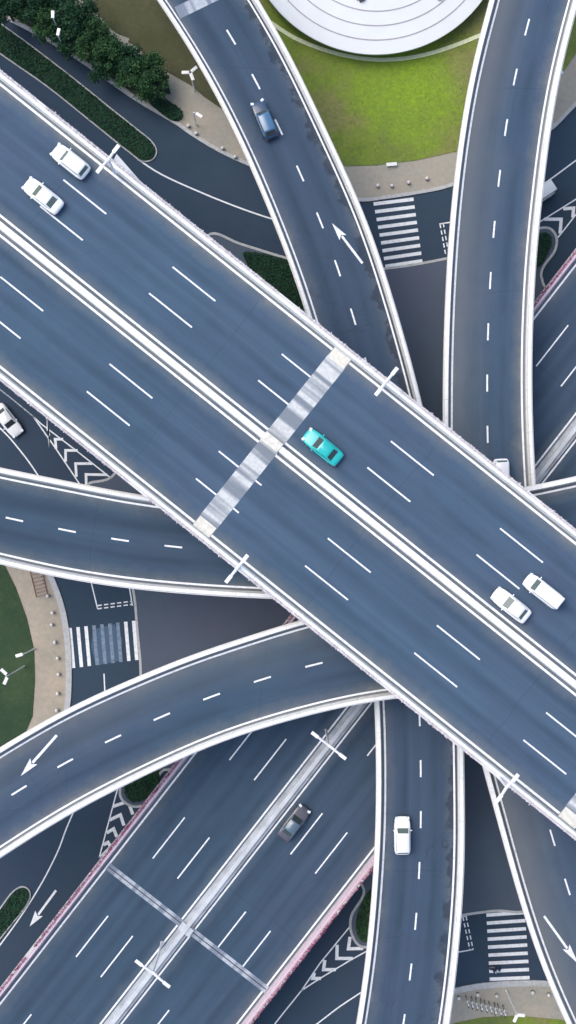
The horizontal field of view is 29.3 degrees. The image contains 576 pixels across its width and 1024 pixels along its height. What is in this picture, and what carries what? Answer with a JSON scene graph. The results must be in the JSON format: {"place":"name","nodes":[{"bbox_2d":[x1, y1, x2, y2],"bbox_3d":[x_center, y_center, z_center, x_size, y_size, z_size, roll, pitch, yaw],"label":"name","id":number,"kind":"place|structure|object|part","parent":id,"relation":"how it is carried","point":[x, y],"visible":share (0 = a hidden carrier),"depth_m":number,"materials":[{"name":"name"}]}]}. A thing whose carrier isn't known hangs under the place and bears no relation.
{"place":"outdoors","nodes":[
{"label":"outdoors","id":0,"kind":"place"},
{"bbox_2d":[5,566,65,730],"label":"pavement","id":1,"kind":"structure","parent":0,"point":[49,684],"depth_m":142.87,"materials":[{"name":"beige concrete"}]},
{"bbox_2d":[0,564,34,746],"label":"lawn","id":2,"kind":"structure","parent":1,"relation":"on","point":[16,700],"depth_m":142.80,"materials":[{"name":"green plant"}]},
{"bbox_2d":[0,665,24,684],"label":"street lamp","id":3,"kind":"object","parent":2,"relation":"on","point":[3,671],"visible":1,"depth_m":134.43,"materials":[{"name":"white metal"}]},
{"bbox_2d":[15,648,34,657],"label":"street lamp","id":4,"kind":"object","parent":1,"relation":"on","point":[19,655],"visible":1,"depth_m":137.93,"materials":[{"name":"white metal"}]},
{"bbox_2d":[30,571,47,596],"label":"bike rack","id":5,"kind":"object","parent":1,"relation":"on","point":[39,584],"visible":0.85,"depth_m":142.25,"materials":[{"name":"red metal"}]},
{"bbox_2d":[77,0,128,45],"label":"path","id":6,"kind":"structure","parent":0,"point":[124,40],"depth_m":142.78,"materials":[{"name":"beige concrete"}]},
{"bbox_2d":[82,0,221,108],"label":"lawn","id":7,"kind":"structure","parent":0,"point":[147,26],"depth_m":142.79,"materials":[{"name":"green plant"}]},
{"bbox_2d":[0,620,397,857],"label":"elevated ramp","id":8,"kind":"structure","parent":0,"point":[56,768],"depth_m":124.00,"materials":[{"name":"grey asphalt"}]},
{"bbox_2d":[0,20,575,1023],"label":"road","id":9,"kind":"structure","parent":0,"point":[200,184],"depth_m":143.00,"materials":[{"name":"grey asphalt"}]},
{"bbox_2d":[0,403,23,437],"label":"car","id":10,"kind":"object","parent":9,"relation":"on","point":[11,424],"visible":1,"depth_m":142.08,"materials":[{"name":"white paint"}]},
{"bbox_2d":[0,888,28,936],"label":"planting bed","id":11,"kind":"object","parent":9,"relation":"on","point":[3,907],"visible":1,"depth_m":142.82,"materials":[{"name":"green plant"}]},
{"bbox_2d":[0,886,30,938],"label":"kerb","id":12,"kind":"structure","parent":9,"relation":"on","point":[27,888],"depth_m":142.84,"materials":[{"name":"concrete"}]},
{"bbox_2d":[47,575,71,709],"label":"kerb","id":13,"kind":"structure","parent":9,"relation":"on","point":[61,606],"depth_m":142.84,"materials":[{"name":"concrete"}]},
{"bbox_2d":[0,25,155,160],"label":"planting bed","id":14,"kind":"object","parent":9,"relation":"on","point":[70,83],"visible":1,"depth_m":142.82,"materials":[{"name":"green plant"}]},
{"bbox_2d":[0,24,156,161],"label":"kerb","id":15,"kind":"structure","parent":9,"relation":"on","point":[153,158],"depth_m":142.84,"materials":[{"name":"concrete"}]},
{"bbox_2d":[0,70,575,839],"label":"elevated motorway","id":16,"kind":"structure","parent":9,"relation":"on","point":[172,362],"depth_m":118.50,"materials":[{"name":"grey asphalt"}]},
{"bbox_2d":[21,176,64,214],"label":"car","id":17,"kind":"object","parent":16,"relation":"on","point":[44,196],"visible":1,"depth_m":117.57,"materials":[{"name":"white paint"}]},
{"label":"rear window","id":18,"kind":"part","parent":17,"relation":"part of","materials":[{"name":"black glass"}]},
{"bbox_2d":[49,142,90,179],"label":"car","id":19,"kind":"object","parent":16,"relation":"on","point":[71,162],"visible":1,"depth_m":117.36,"materials":[{"name":"white paint"}]},
{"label":"rear window","id":20,"kind":"part","parent":19,"relation":"part of","materials":[{"name":"black glass"}]},
{"bbox_2d":[95,144,119,173],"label":"street lamp","id":21,"kind":"object","parent":16,"relation":"on","point":[101,167],"visible":1,"depth_m":113.13,"materials":[{"name":"white metal"}]},
{"bbox_2d":[224,554,248,583],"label":"street lamp","id":22,"kind":"object","parent":16,"relation":"on","point":[235,570],"visible":1,"depth_m":113.08,"materials":[{"name":"white metal"}]},
{"bbox_2d":[301,427,343,465],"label":"car","id":23,"kind":"object","parent":16,"relation":"on","point":[323,447],"visible":1,"depth_m":117.57,"materials":[{"name":"teal paint"}]},
{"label":"rear window","id":24,"kind":"part","parent":23,"relation":"part of","materials":[{"name":"black glass"}]},
{"bbox_2d":[374,367,398,395],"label":"street lamp","id":25,"kind":"object","parent":16,"relation":"on","point":[386,381],"visible":1,"depth_m":113.08,"materials":[{"name":"white metal"}]},
{"bbox_2d":[495,773,519,802],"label":"street lamp","id":26,"kind":"object","parent":16,"relation":"on","point":[507,786],"visible":1,"depth_m":113.13,"materials":[{"name":"white metal"}]},
{"bbox_2d":[490,587,531,623],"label":"car","id":27,"kind":"object","parent":16,"relation":"on","point":[511,605],"visible":1,"depth_m":117.59,"materials":[{"name":"white paint"}]},
{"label":"rear window","id":28,"kind":"part","parent":27,"relation":"part of","materials":[{"name":"black glass"}]},
{"bbox_2d":[522,573,564,609],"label":"van","id":29,"kind":"object","parent":16,"relation":"on","point":[546,594],"visible":1,"depth_m":116.65,"materials":[{"name":"white paint"}]},
{"bbox_2d":[0,249,575,1023],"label":"elevated motorway","id":30,"kind":"structure","parent":9,"relation":"on","point":[218,885],"depth_m":134.40,"materials":[{"name":"grey asphalt"}]},
{"bbox_2d":[135,941,170,987],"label":"street lamp","id":31,"kind":"object","parent":30,"relation":"on","point":[140,964],"visible":1,"depth_m":125.13,"materials":[{"name":"white metal"}]},
{"bbox_2d":[277,804,310,841],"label":"car","id":32,"kind":"object","parent":30,"relation":"on","point":[293,823],"visible":1,"depth_m":133.47,"materials":[{"name":"grey paint"}]},
{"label":"rear window","id":33,"kind":"part","parent":32,"relation":"part of","materials":[{"name":"black glass"}]},
{"bbox_2d":[311,728,346,759],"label":"street lamp","id":34,"kind":"object","parent":30,"relation":"on","point":[327,743],"visible":1,"depth_m":125.06,"materials":[{"name":"white metal"}]},
{"bbox_2d":[0,467,575,598],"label":"elevated ramp","id":35,"kind":"structure","parent":9,"relation":"on","point":[74,531],"depth_m":124.00,"materials":[{"name":"grey asphalt"}]},
{"bbox_2d":[5,16,575,201],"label":"kerb","id":36,"kind":"structure","parent":9,"relation":"on","point":[242,161],"depth_m":142.84,"materials":[{"name":"concrete"}]},
{"bbox_2d":[157,0,464,1023],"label":"elevated ramp","id":37,"kind":"structure","parent":9,"relation":"on","point":[241,54],"depth_m":129.20,"materials":[{"name":"grey asphalt"}]},
{"bbox_2d":[251,98,277,140],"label":"car","id":38,"kind":"object","parent":37,"relation":"on","point":[260,111],"visible":1,"depth_m":128.03,"materials":[{"name":"blue paint"}]},
{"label":"rear window","id":39,"kind":"part","parent":38,"relation":"part of","materials":[{"name":"black glass"}]},
{"bbox_2d":[393,816,411,854],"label":"car","id":40,"kind":"object","parent":37,"relation":"on","point":[402,830],"visible":1,"depth_m":128.01,"materials":[{"name":"white paint"}]},
{"bbox_2d":[87,226,557,947],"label":"kerb","id":41,"kind":"structure","parent":9,"relation":"on","point":[135,598],"depth_m":142.84,"materials":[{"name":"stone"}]},
{"bbox_2d":[90,229,555,945],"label":"traffic island","id":42,"kind":"structure","parent":9,"relation":"on","point":[172,627],"depth_m":142.88,"materials":[{"name":"grey asphalt"}]},
{"bbox_2d":[124,770,159,802],"bbox_3d":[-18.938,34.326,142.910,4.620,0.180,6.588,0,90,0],"label":"planting bed","id":43,"kind":"object","parent":42,"relation":"on","point":[127,792],"visible":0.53,"depth_m":142.82,"materials":[{"name":"green plant"}]},
{"bbox_2d":[242,251,304,311],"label":"planting bed","id":44,"kind":"object","parent":42,"relation":"on","point":[267,262],"visible":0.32,"depth_m":142.82,"materials":[{"name":"green plant"}]},
{"bbox_2d":[355,889,371,941],"bbox_3d":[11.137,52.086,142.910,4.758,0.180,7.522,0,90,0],"label":"planting bed","id":45,"kind":"object","parent":42,"relation":"on","point":[366,902],"visible":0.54,"depth_m":142.82,"materials":[{"name":"green plant"}]},
{"bbox_2d":[536,232,552,266],"bbox_3d":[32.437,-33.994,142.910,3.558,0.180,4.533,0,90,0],"label":"planting bed","id":46,"kind":"object","parent":42,"relation":"on","point":[543,247],"visible":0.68,"depth_m":142.82,"materials":[{"name":"green plant"}]},
{"bbox_2d":[454,980,549,993],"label":"kerb","id":47,"kind":"structure","parent":9,"relation":"on","point":[497,984],"depth_m":142.84,"materials":[{"name":"concrete"}]},
{"bbox_2d":[442,0,575,1023],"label":"elevated ramp","id":48,"kind":"structure","parent":9,"relation":"on","point":[500,172],"depth_m":129.20,"materials":[{"name":"grey asphalt"}]},
{"bbox_2d":[493,458,509,475],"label":"car","id":49,"kind":"object","parent":48,"relation":"on","point":[504,464],"visible":0.3,"depth_m":127.67,"materials":[{"name":"white paint"}]},
{"bbox_2d":[542,180,556,201],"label":"van","id":50,"kind":"object","parent":9,"relation":"on","point":[550,189],"visible":0.33,"depth_m":140.90,"materials":[{"name":"white paint"}]},
{"bbox_2d":[8,16,575,197],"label":"pavement","id":51,"kind":"structure","parent":0,"point":[213,127],"depth_m":142.87,"materials":[{"name":"beige concrete"}]},
{"bbox_2d":[0,0,17,25],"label":"tree","id":52,"kind":"object","parent":51,"relation":"on","point":[7,9],"visible":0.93,"depth_m":137.84,"materials":[{"name":"green plant"}]},
{"bbox_2d":[51,10,56,25],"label":"street lamp","id":53,"kind":"object","parent":51,"relation":"on","point":[53,14],"visible":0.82,"depth_m":135.92,"materials":[{"name":"white metal"}]},
{"bbox_2d":[56,28,66,54],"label":"street lamp","id":54,"kind":"object","parent":51,"relation":"on","point":[58,32],"visible":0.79,"depth_m":136.42,"materials":[{"name":"white metal"}]},
{"bbox_2d":[2,0,170,93],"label":"planting bed","id":55,"kind":"object","parent":51,"relation":"on","point":[130,88],"visible":0.14,"depth_m":142.80,"materials":[{"name":"green plant"}]},
{"bbox_2d":[10,0,53,25],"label":"tree","id":56,"kind":"object","parent":55,"relation":"on","point":[28,13],"visible":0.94,"depth_m":137.94,"materials":[{"name":"green plant"}]},
{"bbox_2d":[29,5,60,45],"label":"tree","id":57,"kind":"object","parent":55,"relation":"on","point":[39,27],"visible":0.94,"depth_m":138.02,"materials":[{"name":"green plant"}]},
{"bbox_2d":[47,0,68,9],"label":"tree","id":58,"kind":"object","parent":55,"relation":"on","point":[51,3],"visible":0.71,"depth_m":138.00,"materials":[{"name":"green plant"}]},
{"bbox_2d":[49,25,81,59],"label":"tree","id":59,"kind":"object","parent":55,"relation":"on","point":[63,46],"visible":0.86,"depth_m":138.26,"materials":[{"name":"green plant"}]},
{"bbox_2d":[49,0,99,37],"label":"tree","id":60,"kind":"object","parent":55,"relation":"on","point":[71,16],"visible":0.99,"depth_m":137.48,"materials":[{"name":"green plant"}]},
{"bbox_2d":[78,11,102,40],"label":"tree","id":61,"kind":"object","parent":55,"relation":"on","point":[91,17],"visible":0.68,"depth_m":138.40,"materials":[{"name":"green plant"}]},
{"bbox_2d":[69,12,112,64],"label":"tree","id":62,"kind":"object","parent":55,"relation":"on","point":[83,43],"visible":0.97,"depth_m":137.85,"materials":[{"name":"green plant"}]},
{"bbox_2d":[86,53,118,84],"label":"tree","id":63,"kind":"object","parent":55,"relation":"on","point":[99,73],"visible":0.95,"depth_m":138.96,"materials":[{"name":"green plant"}]},
{"bbox_2d":[92,32,123,72],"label":"tree","id":64,"kind":"object","parent":55,"relation":"on","point":[114,45],"visible":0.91,"depth_m":137.99,"materials":[{"name":"green plant"}]},
{"bbox_2d":[112,43,144,79],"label":"tree","id":65,"kind":"object","parent":55,"relation":"on","point":[128,52],"visible":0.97,"depth_m":138.14,"materials":[{"name":"green plant"}]},
{"bbox_2d":[110,60,157,102],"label":"tree","id":66,"kind":"object","parent":55,"relation":"on","point":[144,86],"visible":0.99,"depth_m":138.26,"materials":[{"name":"green plant"}]},
{"bbox_2d":[138,50,166,82],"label":"tree","id":67,"kind":"object","parent":55,"relation":"on","point":[152,60],"visible":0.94,"depth_m":138.61,"materials":[{"name":"green plant"}]},
{"bbox_2d":[146,65,171,100],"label":"tree","id":68,"kind":"object","parent":55,"relation":"on","point":[162,78],"visible":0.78,"depth_m":139.02,"materials":[{"name":"green plant"}]},
{"bbox_2d":[148,95,182,121],"bbox_3d":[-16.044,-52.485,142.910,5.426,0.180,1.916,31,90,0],"label":"planting bed","id":69,"kind":"object","parent":51,"relation":"on","point":[161,103],"visible":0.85,"depth_m":142.82,"materials":[{"name":"green plant"}]},
{"bbox_2d":[182,66,197,90],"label":"street lamp","id":70,"kind":"object","parent":51,"relation":"on","point":[193,69],"visible":1,"depth_m":136.92,"materials":[{"name":"white metal"}]},
{"bbox_2d":[193,112,202,125],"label":"street lamp","id":71,"kind":"object","parent":51,"relation":"on","point":[198,114],"visible":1,"depth_m":137.95,"materials":[{"name":"white metal"}]},
{"bbox_2d":[386,162,396,166],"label":"bench","id":72,"kind":"object","parent":51,"relation":"on","point":[391,164],"visible":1,"depth_m":142.38,"materials":[{"name":"white paint"}]},
{"bbox_2d":[259,0,575,165],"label":"lawn","id":73,"kind":"structure","parent":51,"relation":"on","point":[473,22],"depth_m":142.80,"materials":[{"name":"green plant"}]},
{"bbox_2d":[269,0,481,54],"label":"round pavilion","id":74,"kind":"structure","parent":73,"relation":"on","point":[375,27],"depth_m":140.16,"materials":[{"name":"metal"}]},
{"bbox_2d":[272,21,479,61],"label":"path","id":75,"kind":"structure","parent":0,"point":[350,56],"depth_m":142.73,"materials":[{"name":"beige concrete"}]},
{"bbox_2d":[488,966,500,971],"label":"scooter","id":76,"kind":"object","parent":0,"point":[492,967],"visible":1,"depth_m":142.37,"materials":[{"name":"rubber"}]},
{"bbox_2d":[450,986,563,1023],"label":"pavement","id":77,"kind":"structure","parent":0,"point":[539,1003],"depth_m":142.87,"materials":[{"name":"beige concrete"}]},
{"bbox_2d":[454,1016,565,1023],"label":"lawn","id":78,"kind":"structure","parent":77,"relation":"on","point":[506,1020],"depth_m":142.80,"materials":[{"name":"green plant"}]},
{"bbox_2d":[505,990,524,1022],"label":"street lamp","id":79,"kind":"object","parent":77,"relation":"on","point":[517,1016],"visible":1,"depth_m":135.95,"materials":[{"name":"white metal"}]}
]}

